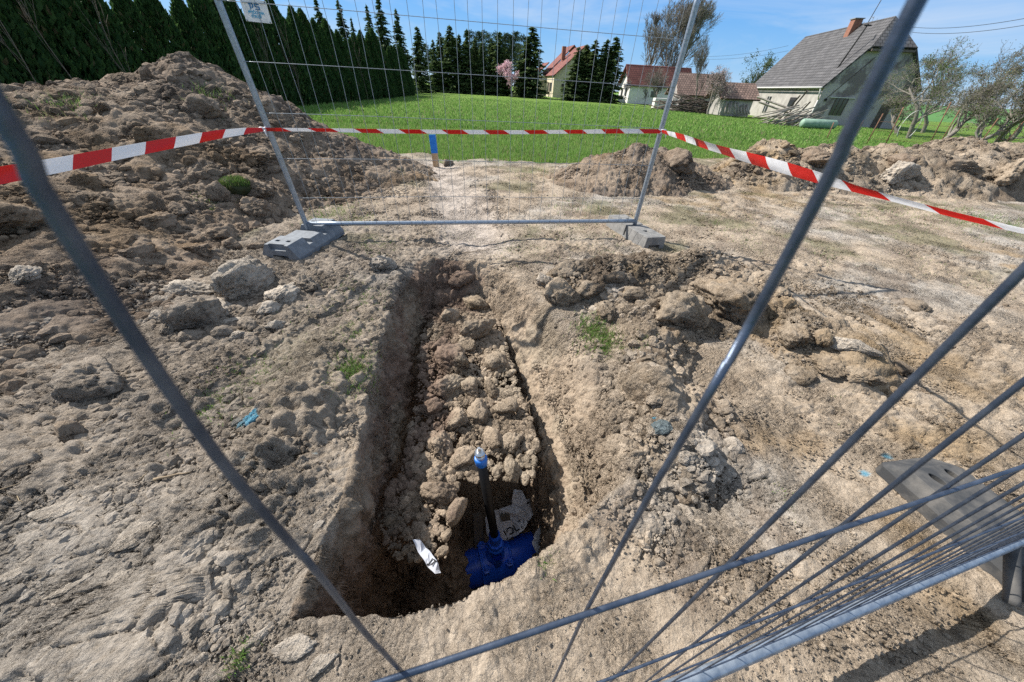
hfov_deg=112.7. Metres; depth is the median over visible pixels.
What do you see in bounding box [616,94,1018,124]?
hill
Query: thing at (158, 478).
dry twig
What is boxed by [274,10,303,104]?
sapling
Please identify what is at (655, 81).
bare tree
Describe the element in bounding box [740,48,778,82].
fruit tree
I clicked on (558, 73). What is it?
cream house
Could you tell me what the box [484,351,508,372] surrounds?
earth clod
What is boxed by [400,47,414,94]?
thuja
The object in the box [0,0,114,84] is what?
thuja
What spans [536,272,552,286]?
earth clod
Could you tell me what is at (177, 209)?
earth clod
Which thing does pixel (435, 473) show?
earth clod
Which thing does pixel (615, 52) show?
spruce tree
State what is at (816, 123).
green tank
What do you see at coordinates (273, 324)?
earth clod
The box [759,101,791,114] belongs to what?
board
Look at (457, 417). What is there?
earth clod
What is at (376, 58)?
thuja
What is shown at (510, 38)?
pine tree
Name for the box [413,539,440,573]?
plastic scrap
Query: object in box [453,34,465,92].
spruce tree
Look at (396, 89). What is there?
thuja
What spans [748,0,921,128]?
old grey house
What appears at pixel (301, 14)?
thuja
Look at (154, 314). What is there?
earth clod
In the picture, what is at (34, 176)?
fence panel
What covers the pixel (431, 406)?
earth clod
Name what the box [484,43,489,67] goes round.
pine tree
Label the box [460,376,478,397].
earth clod
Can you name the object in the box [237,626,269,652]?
crust plate
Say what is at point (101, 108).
earth clod
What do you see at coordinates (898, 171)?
earth clod
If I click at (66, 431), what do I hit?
earth clod
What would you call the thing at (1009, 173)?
earth clod
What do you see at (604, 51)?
spruce tree
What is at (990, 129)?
fence post
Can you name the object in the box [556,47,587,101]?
spruce tree
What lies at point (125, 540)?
crust plate
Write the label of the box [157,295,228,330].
earth clod
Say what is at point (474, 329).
earth clod
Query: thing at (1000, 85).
fruit tree
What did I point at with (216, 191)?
earth clod
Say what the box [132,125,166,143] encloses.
earth clod
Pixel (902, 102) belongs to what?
fruit tree
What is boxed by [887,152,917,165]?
earth clod
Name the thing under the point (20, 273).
earth clod
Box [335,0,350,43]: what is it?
spruce tree
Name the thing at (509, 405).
earth clod
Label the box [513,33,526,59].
pine tree
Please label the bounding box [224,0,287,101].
thuja
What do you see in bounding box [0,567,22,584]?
crust plate
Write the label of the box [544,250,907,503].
spoil ridge
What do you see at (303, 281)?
earth clod
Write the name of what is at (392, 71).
thuja
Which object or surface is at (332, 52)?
thuja
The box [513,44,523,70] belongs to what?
pine tree
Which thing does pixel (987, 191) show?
spoil heap
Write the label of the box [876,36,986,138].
fruit tree
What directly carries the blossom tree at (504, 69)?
on the grass field
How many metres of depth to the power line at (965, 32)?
36.13 m
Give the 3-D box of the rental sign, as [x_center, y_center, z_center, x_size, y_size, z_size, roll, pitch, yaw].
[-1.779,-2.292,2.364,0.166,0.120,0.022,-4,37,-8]
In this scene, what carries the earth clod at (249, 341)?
on the ground at (368, 576)
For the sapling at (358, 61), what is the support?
on the grass field
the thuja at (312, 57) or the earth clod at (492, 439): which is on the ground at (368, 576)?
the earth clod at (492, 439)
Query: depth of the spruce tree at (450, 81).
51.10 m
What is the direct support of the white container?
on the grass field
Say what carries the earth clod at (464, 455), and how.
on the ground at (368, 576)
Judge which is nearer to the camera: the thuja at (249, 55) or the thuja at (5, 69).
the thuja at (5, 69)
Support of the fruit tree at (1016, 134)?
on the grass field
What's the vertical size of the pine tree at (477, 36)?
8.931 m
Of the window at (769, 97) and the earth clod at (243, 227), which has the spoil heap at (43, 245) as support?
the earth clod at (243, 227)
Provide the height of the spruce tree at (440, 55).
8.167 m
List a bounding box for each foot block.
[262,218,344,259]
[606,214,665,248]
[875,457,1023,601]
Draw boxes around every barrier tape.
[0,128,263,184]
[265,128,660,133]
[661,130,1023,233]
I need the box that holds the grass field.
[301,82,1023,163]
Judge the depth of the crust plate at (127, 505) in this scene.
1.29 m
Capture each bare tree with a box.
[639,66,668,97]
[640,0,687,65]
[650,0,716,66]
[656,0,722,67]
[694,35,710,110]
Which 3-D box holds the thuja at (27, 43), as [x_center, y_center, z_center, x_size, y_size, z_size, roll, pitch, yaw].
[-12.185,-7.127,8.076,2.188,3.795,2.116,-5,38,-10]
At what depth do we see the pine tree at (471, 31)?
60.94 m
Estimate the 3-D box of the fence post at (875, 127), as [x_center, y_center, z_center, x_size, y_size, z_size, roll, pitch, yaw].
[17.241,-9.986,16.256,0.088,1.460,0.044,3,37,0]
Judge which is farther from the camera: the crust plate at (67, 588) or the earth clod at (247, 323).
the earth clod at (247, 323)
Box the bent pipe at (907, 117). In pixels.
[897,110,922,136]
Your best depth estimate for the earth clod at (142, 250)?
2.66 m
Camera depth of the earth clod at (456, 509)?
1.60 m
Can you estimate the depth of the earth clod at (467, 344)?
2.62 m
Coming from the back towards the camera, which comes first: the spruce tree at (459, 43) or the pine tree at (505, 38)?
the pine tree at (505, 38)
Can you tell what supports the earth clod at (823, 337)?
on the spoil ridge
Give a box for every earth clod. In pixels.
[0,198,46,236]
[8,265,43,284]
[45,355,123,402]
[50,389,73,402]
[54,420,85,442]
[65,170,102,188]
[94,102,121,114]
[112,242,156,258]
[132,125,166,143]
[135,212,177,229]
[148,310,161,320]
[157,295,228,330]
[159,323,173,335]
[160,279,218,296]
[168,201,189,217]
[175,329,205,342]
[178,243,209,256]
[182,93,221,119]
[202,180,230,202]
[206,226,239,239]
[210,255,275,300]
[210,325,233,336]
[217,297,232,317]
[220,317,239,324]
[221,237,240,249]
[227,173,274,197]
[228,330,245,341]
[233,222,250,232]
[237,316,257,331]
[239,196,282,218]
[242,335,260,346]
[246,242,264,249]
[248,147,279,167]
[255,300,281,316]
[264,282,301,303]
[264,320,285,329]
[293,273,321,291]
[368,254,396,271]
[416,396,442,414]
[420,481,457,505]
[424,466,444,481]
[425,430,453,461]
[427,374,464,399]
[430,337,450,351]
[431,289,452,307]
[433,343,469,375]
[440,308,459,322]
[444,159,453,166]
[445,407,468,432]
[446,497,467,526]
[448,270,474,289]
[449,445,476,467]
[458,335,475,351]
[459,318,496,339]
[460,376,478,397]
[462,294,488,310]
[467,397,487,423]
[483,426,501,449]
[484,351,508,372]
[484,378,497,398]
[492,396,519,413]
[501,432,523,455]
[504,457,519,482]
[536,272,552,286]
[543,276,581,306]
[575,279,602,299]
[591,300,616,323]
[601,271,624,283]
[622,285,647,299]
[635,296,659,307]
[656,290,712,330]
[664,147,695,174]
[693,276,767,320]
[776,323,812,348]
[784,364,817,385]
[800,148,831,167]
[808,351,848,377]
[813,328,833,347]
[828,337,882,356]
[843,364,888,386]
[879,160,920,184]
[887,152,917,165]
[893,360,913,376]
[900,297,932,311]
[946,159,985,174]
[993,158,1023,185]
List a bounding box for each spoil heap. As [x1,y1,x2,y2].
[0,58,439,370]
[547,143,733,197]
[708,138,1023,201]
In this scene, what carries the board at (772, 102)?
on the timber pile at (792, 119)
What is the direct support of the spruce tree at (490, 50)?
on the grass field
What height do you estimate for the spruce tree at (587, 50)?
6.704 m
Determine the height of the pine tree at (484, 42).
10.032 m
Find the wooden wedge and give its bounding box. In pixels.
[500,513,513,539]
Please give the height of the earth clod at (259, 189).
0.312 m
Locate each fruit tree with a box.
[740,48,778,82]
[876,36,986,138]
[882,83,928,133]
[914,49,988,132]
[938,69,1017,137]
[943,42,1023,133]
[955,84,1023,142]
[968,78,1023,140]
[991,70,1023,139]
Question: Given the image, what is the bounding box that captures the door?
[870,105,890,127]
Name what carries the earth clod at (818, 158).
on the spoil heap at (987, 191)
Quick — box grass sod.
[218,174,251,195]
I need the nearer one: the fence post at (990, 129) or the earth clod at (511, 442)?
the earth clod at (511, 442)
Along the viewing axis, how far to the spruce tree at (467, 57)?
51.37 m
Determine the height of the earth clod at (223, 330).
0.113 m
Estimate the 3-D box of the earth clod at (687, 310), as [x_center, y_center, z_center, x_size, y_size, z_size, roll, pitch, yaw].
[1.234,-0.213,2.495,0.437,0.330,0.344,3,37,0]
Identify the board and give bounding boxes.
[757,96,791,110]
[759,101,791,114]
[784,90,808,117]
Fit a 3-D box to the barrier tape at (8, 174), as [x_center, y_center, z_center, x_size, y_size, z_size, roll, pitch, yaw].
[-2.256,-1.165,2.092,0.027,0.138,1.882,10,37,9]
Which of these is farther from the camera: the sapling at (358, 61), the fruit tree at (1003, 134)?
the sapling at (358, 61)
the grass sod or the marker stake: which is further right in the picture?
the marker stake
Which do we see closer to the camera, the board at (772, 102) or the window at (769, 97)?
the board at (772, 102)
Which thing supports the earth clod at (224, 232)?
on the spoil heap at (43, 245)
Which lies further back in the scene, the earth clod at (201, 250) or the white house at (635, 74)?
the white house at (635, 74)
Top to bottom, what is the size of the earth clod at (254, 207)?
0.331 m
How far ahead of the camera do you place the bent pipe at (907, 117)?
21.27 m
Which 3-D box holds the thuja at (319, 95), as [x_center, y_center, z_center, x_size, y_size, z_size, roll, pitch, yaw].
[-12.075,-15.469,19.036,2.233,3.968,2.074,-12,39,-19]
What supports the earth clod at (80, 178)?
on the spoil heap at (43, 245)
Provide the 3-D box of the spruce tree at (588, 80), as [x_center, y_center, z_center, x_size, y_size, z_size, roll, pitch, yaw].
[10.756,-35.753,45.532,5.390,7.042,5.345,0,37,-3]
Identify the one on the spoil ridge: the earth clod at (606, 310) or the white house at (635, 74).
the earth clod at (606, 310)
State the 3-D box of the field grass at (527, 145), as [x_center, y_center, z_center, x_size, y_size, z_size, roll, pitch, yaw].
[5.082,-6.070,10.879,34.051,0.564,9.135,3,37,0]
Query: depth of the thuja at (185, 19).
12.60 m
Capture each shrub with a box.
[623,78,631,104]
[642,87,648,105]
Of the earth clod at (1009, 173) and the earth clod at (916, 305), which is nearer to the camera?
the earth clod at (916, 305)
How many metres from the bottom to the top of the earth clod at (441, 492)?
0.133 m
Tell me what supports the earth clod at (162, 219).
on the spoil heap at (43, 245)
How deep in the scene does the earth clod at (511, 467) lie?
1.78 m
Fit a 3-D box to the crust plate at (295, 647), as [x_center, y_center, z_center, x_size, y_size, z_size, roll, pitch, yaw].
[-0.640,0.899,0.998,0.128,0.020,0.069,3,37,0]
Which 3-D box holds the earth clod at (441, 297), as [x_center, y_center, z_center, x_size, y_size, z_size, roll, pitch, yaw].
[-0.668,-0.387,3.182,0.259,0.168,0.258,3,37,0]
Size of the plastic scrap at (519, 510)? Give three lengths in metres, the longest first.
0.426 x 0.290 x 0.114 m
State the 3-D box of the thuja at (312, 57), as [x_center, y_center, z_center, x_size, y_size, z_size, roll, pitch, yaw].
[-12.088,-16.356,19.733,2.542,4.579,2.459,-6,38,-12]
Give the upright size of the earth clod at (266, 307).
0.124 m
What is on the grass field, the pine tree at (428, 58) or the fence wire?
the pine tree at (428, 58)
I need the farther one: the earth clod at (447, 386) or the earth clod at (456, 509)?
the earth clod at (447, 386)
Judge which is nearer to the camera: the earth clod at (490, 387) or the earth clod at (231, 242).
the earth clod at (490, 387)
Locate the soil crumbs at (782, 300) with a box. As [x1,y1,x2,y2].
[348,136,1023,681]
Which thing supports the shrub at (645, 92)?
on the grass field
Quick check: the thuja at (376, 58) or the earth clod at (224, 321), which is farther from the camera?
the thuja at (376, 58)
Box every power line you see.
[913,25,1023,33]
[914,18,1023,27]
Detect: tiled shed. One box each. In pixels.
[664,73,713,108]
[704,82,760,116]
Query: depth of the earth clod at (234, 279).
2.50 m
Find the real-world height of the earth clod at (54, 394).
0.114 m
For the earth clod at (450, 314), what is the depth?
2.92 m
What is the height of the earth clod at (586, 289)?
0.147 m
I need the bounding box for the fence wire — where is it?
[877,121,1016,142]
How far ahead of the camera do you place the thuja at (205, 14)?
13.35 m
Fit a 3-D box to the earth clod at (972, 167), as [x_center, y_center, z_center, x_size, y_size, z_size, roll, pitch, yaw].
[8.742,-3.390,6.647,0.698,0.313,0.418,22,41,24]
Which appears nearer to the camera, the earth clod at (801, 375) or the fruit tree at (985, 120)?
the earth clod at (801, 375)
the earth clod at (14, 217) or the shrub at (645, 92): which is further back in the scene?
the shrub at (645, 92)
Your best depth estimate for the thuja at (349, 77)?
23.01 m
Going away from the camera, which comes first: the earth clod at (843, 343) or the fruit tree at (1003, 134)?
the earth clod at (843, 343)
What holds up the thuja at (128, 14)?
on the grass field
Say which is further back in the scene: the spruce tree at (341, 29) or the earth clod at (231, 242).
the spruce tree at (341, 29)
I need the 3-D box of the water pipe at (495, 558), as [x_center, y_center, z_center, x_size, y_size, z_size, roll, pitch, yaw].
[-0.091,1.038,1.937,2.400,1.315,0.266,-8,38,-14]
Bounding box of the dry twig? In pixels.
[152,472,190,480]
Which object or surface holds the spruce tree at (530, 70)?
on the grass field
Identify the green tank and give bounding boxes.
[799,118,837,128]
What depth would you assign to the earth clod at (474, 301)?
3.07 m
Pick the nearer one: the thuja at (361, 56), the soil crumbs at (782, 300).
the soil crumbs at (782, 300)
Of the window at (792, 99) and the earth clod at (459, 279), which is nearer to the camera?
the earth clod at (459, 279)
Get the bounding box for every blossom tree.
[495,59,519,96]
[704,65,736,114]
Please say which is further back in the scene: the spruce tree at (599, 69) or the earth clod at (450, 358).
the spruce tree at (599, 69)
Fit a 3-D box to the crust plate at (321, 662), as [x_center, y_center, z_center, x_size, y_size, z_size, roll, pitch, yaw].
[-0.545,0.921,0.976,0.087,0.012,0.043,-28,47,-34]
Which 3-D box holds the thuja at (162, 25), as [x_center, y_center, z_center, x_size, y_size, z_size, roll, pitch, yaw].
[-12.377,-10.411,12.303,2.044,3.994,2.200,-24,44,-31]
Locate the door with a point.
(885, 110)
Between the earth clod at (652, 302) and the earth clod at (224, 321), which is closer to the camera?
the earth clod at (224, 321)
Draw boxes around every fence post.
[867,113,883,142]
[886,107,903,142]
[931,102,950,140]
[942,110,959,138]
[982,118,998,139]
[1006,121,1023,141]
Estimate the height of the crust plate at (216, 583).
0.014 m
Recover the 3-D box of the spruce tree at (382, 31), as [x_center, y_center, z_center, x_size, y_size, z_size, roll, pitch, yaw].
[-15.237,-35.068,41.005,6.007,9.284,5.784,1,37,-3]
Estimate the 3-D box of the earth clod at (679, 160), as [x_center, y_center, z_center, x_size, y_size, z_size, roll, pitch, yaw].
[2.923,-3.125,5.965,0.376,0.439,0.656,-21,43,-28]
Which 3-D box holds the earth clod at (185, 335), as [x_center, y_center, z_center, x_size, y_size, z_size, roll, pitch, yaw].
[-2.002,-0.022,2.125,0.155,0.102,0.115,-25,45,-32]
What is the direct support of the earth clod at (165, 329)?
on the ground at (368, 576)
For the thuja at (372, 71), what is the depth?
27.24 m
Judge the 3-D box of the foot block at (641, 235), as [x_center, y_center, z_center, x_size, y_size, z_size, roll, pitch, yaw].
[1.413,-1.278,3.948,0.259,0.135,0.800,-8,38,-16]
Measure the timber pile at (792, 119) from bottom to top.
2.216 m
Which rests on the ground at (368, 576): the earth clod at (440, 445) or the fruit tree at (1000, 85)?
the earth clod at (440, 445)
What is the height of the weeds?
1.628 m
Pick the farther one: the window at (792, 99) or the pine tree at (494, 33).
the pine tree at (494, 33)
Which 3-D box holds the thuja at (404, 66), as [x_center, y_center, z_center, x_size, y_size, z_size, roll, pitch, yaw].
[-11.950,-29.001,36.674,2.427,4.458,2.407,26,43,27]
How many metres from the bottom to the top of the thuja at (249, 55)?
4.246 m
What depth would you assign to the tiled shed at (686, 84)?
42.04 m
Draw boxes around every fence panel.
[0,0,1023,681]
[214,0,699,230]
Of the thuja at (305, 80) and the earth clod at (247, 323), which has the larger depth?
the thuja at (305, 80)
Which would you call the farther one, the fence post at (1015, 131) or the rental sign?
the fence post at (1015, 131)
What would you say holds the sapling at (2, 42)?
on the grass field
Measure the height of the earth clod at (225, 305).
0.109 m
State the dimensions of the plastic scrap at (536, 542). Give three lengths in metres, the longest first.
0.285 x 0.150 x 0.057 m
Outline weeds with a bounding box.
[15,65,1023,681]
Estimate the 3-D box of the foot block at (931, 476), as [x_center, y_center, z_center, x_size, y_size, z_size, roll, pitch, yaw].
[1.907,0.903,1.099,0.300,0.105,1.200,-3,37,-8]
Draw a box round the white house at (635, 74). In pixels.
[618,64,691,103]
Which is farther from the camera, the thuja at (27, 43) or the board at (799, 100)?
the board at (799, 100)
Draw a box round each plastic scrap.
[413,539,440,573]
[485,489,532,539]
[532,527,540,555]
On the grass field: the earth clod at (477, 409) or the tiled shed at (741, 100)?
the tiled shed at (741, 100)
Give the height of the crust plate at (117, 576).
0.012 m
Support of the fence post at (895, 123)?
on the grass field
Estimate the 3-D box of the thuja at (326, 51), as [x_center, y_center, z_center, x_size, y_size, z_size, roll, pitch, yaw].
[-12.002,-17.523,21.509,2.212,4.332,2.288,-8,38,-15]
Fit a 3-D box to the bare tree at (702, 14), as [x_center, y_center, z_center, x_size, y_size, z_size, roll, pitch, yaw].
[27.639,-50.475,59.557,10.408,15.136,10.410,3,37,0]
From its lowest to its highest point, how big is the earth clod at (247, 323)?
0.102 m
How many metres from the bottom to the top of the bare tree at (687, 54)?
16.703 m
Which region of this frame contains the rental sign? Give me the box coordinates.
[240,0,271,23]
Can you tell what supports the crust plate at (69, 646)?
on the ground at (368, 576)
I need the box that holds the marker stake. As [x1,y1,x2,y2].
[429,134,438,166]
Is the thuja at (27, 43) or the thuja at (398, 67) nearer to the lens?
the thuja at (27, 43)
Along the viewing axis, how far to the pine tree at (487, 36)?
62.36 m
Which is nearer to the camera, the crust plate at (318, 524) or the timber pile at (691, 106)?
the crust plate at (318, 524)
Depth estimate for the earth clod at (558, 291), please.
2.58 m
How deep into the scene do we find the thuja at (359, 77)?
25.03 m
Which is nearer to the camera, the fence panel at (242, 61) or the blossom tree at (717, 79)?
the fence panel at (242, 61)
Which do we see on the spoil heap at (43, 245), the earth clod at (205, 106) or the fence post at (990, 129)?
the earth clod at (205, 106)
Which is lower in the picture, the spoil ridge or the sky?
the spoil ridge
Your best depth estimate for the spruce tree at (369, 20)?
36.88 m
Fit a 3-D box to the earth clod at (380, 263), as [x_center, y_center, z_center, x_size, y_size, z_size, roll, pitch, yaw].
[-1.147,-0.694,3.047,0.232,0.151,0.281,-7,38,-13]
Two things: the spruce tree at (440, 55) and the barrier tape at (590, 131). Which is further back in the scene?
the spruce tree at (440, 55)
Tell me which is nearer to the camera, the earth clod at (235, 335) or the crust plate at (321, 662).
the crust plate at (321, 662)
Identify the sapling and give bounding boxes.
[0,20,35,81]
[16,0,71,78]
[76,0,130,72]
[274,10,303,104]
[348,32,368,101]
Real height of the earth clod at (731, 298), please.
0.350 m
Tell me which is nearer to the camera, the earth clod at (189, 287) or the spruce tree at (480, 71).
the earth clod at (189, 287)
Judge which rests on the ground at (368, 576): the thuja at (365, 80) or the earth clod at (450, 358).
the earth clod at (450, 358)
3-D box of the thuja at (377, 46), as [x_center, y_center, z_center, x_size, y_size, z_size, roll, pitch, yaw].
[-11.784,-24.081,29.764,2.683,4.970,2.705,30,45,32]
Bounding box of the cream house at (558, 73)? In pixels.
[532,45,587,97]
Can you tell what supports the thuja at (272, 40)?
on the grass field
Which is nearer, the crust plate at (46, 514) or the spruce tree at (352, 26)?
the crust plate at (46, 514)
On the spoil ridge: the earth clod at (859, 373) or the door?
the earth clod at (859, 373)
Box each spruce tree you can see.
[313,0,322,24]
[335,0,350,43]
[350,18,356,37]
[363,5,378,37]
[374,0,394,51]
[392,8,421,93]
[409,26,436,92]
[427,40,445,92]
[435,32,445,91]
[437,24,463,93]
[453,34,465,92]
[458,29,479,94]
[468,38,481,91]
[473,42,489,94]
[481,37,495,94]
[485,32,511,95]
[500,50,514,94]
[505,27,553,98]
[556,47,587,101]
[569,44,592,101]
[573,39,605,101]
[586,56,607,102]
[588,39,615,103]
[600,37,625,103]
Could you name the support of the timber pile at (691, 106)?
on the grass field
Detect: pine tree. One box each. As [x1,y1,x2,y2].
[422,43,431,84]
[464,29,478,61]
[472,31,485,54]
[480,30,489,46]
[483,32,494,63]
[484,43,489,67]
[487,31,501,46]
[501,32,513,60]
[506,34,514,68]
[509,30,520,89]
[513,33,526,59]
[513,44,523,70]
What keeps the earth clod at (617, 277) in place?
on the spoil ridge
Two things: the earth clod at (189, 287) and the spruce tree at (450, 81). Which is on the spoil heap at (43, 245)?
the earth clod at (189, 287)
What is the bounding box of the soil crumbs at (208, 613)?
[0,51,982,681]
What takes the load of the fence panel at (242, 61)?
on the foot block at (302, 243)
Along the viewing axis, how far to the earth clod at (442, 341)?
2.59 m
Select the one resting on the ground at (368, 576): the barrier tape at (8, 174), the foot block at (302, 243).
the foot block at (302, 243)
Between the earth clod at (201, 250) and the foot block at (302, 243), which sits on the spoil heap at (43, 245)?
the earth clod at (201, 250)
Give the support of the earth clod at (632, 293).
on the spoil ridge
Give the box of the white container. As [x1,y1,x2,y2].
[651,98,666,107]
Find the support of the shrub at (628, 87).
on the grass field
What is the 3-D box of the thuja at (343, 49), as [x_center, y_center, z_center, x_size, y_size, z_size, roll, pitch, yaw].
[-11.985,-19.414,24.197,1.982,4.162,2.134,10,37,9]
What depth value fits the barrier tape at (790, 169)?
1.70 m
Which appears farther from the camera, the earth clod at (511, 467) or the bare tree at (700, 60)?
the bare tree at (700, 60)
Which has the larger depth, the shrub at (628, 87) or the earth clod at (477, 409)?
the shrub at (628, 87)
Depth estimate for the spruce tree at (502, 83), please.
50.78 m
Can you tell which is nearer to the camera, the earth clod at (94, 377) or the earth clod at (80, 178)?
the earth clod at (94, 377)
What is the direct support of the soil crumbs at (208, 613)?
on the ground at (368, 576)
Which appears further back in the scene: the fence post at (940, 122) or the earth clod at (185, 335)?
the fence post at (940, 122)
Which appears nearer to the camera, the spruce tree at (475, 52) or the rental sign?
the rental sign
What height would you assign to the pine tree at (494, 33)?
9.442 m
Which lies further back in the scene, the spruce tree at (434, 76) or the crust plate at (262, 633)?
the spruce tree at (434, 76)
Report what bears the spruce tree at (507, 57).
on the grass field
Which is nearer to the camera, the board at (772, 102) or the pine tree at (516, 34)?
the board at (772, 102)
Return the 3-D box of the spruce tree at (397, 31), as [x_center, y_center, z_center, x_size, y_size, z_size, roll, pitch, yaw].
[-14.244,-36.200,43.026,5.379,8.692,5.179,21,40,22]
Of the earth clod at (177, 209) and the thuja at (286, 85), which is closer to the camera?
the earth clod at (177, 209)
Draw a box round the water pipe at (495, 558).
[464,447,535,588]
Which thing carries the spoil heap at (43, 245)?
on the ground at (368, 576)
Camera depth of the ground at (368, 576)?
1.61 m
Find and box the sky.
[104,0,1023,108]
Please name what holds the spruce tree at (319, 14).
on the grass field
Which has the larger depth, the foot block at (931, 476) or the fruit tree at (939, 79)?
the fruit tree at (939, 79)
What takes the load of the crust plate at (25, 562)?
on the ground at (368, 576)
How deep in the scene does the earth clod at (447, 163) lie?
7.03 m
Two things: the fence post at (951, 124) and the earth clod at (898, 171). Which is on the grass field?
the fence post at (951, 124)
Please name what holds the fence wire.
attached to the fence post at (940, 122)
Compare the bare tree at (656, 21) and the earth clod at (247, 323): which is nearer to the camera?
the earth clod at (247, 323)
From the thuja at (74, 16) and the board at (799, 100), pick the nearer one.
the thuja at (74, 16)
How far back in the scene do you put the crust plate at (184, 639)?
0.99 m
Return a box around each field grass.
[309,115,863,163]
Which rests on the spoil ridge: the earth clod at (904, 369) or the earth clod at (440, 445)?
the earth clod at (904, 369)
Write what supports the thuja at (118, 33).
on the grass field
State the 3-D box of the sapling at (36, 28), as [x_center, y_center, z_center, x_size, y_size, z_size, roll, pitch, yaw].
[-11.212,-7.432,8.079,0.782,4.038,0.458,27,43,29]
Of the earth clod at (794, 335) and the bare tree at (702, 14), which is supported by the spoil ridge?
the earth clod at (794, 335)
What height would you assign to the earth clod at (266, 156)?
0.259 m
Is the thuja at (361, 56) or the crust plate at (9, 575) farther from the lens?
the thuja at (361, 56)
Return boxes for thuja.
[0,0,70,84]
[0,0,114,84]
[0,50,27,84]
[35,0,132,80]
[78,0,147,72]
[108,0,166,65]
[133,0,197,60]
[168,0,227,72]
[186,0,256,88]
[210,0,271,94]
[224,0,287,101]
[248,21,296,106]
[258,22,301,105]
[264,0,316,105]
[283,17,323,104]
[285,6,332,103]
[296,8,340,102]
[310,17,345,102]
[318,25,350,101]
[320,17,358,101]
[334,29,364,99]
[343,39,366,99]
[347,37,371,99]
[351,32,377,99]
[356,34,382,98]
[358,29,382,98]
[365,31,391,98]
[369,28,394,98]
[381,46,397,97]
[382,48,398,95]
[386,46,404,96]
[389,44,407,95]
[393,45,409,95]
[396,45,413,95]
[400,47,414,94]
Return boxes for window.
[762,96,771,112]
[787,97,796,107]
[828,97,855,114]
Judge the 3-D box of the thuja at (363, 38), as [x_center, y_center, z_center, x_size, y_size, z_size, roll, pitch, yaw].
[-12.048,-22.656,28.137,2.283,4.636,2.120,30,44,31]
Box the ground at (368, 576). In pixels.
[0,152,1023,681]
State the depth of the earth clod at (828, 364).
2.06 m
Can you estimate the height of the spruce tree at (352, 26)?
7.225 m
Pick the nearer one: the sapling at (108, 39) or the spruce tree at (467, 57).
the sapling at (108, 39)
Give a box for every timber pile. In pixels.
[648,92,738,116]
[752,103,828,125]
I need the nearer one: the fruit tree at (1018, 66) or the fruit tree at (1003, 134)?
the fruit tree at (1003, 134)
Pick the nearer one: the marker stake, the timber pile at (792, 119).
the marker stake
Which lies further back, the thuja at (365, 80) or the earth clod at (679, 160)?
the thuja at (365, 80)
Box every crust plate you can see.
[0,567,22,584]
[17,554,33,567]
[27,499,84,522]
[43,572,93,599]
[66,635,108,652]
[106,519,159,551]
[107,569,133,584]
[115,500,136,511]
[177,631,194,645]
[212,576,222,589]
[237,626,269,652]
[270,633,316,662]
[306,653,338,679]
[312,520,324,530]
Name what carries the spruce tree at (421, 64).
on the grass field
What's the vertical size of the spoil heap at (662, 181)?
0.870 m
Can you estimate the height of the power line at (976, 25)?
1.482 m
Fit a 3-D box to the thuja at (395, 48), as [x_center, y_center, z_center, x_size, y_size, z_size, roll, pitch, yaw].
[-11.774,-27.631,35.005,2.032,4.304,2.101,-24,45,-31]
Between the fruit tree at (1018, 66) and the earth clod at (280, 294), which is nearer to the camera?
the earth clod at (280, 294)
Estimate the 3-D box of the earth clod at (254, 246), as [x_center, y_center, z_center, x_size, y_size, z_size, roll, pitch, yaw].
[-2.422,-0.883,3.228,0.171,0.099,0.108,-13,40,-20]
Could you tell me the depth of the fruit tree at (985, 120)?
16.36 m

